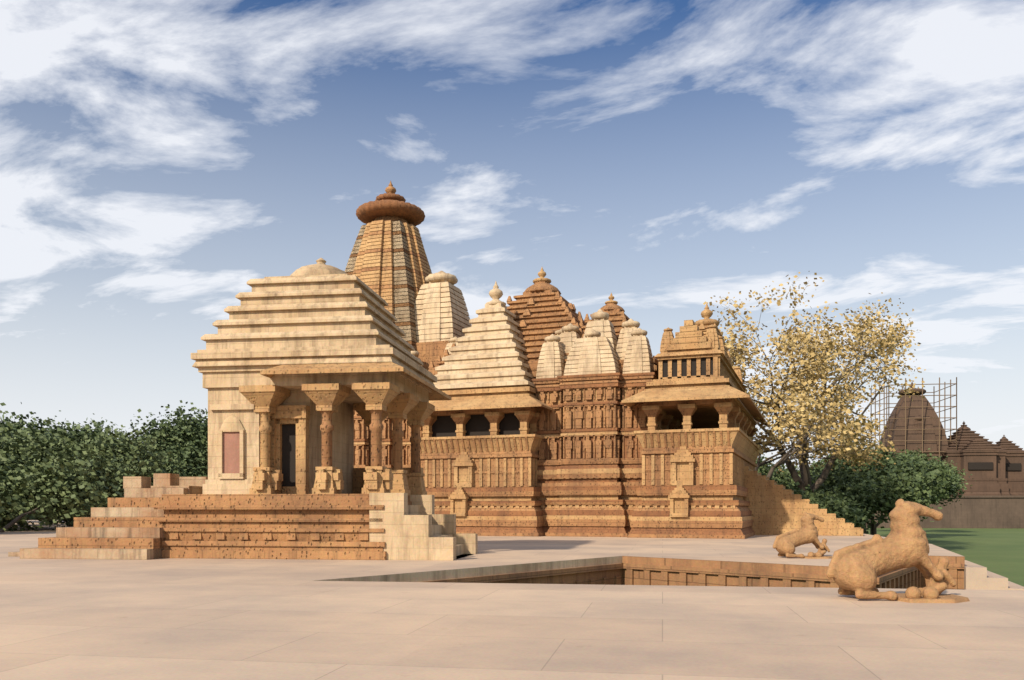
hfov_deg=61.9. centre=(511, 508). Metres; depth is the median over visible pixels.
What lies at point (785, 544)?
sardula statue
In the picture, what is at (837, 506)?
bush
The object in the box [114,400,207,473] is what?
bush
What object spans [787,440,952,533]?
green tree
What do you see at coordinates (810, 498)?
bush
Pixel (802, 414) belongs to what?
dry tree
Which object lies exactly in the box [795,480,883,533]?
green tree
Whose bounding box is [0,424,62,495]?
bush
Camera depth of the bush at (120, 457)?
57.01 m
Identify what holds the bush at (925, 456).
on the ground
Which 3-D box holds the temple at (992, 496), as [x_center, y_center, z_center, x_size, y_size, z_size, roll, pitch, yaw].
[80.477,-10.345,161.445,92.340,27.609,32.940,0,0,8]
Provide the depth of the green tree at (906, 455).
90.70 m
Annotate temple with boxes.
[345,180,862,538]
[861,377,1023,527]
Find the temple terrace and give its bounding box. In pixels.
[0,520,1023,679]
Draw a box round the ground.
[861,528,1023,586]
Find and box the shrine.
[8,258,477,560]
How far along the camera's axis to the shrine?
22.63 m
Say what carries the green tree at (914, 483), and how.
on the ground
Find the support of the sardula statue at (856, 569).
on the temple terrace
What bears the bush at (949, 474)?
on the ground
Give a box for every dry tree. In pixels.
[701,272,925,492]
[724,332,895,479]
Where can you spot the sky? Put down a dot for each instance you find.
(159, 159)
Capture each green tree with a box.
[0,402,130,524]
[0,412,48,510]
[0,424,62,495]
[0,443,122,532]
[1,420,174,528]
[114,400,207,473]
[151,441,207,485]
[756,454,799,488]
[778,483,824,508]
[784,454,957,534]
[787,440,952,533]
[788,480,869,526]
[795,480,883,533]
[798,449,933,534]
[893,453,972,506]
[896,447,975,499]
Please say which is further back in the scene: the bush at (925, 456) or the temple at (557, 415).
the bush at (925, 456)
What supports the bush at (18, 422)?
on the ground
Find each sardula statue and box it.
[773,512,832,558]
[826,499,969,602]
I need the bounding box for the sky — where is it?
[0,0,1023,476]
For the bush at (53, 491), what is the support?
on the ground
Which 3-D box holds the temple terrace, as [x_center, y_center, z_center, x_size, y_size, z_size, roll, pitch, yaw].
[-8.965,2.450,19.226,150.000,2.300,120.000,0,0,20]
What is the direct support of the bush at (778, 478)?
on the ground
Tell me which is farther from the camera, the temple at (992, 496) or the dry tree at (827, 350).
the temple at (992, 496)

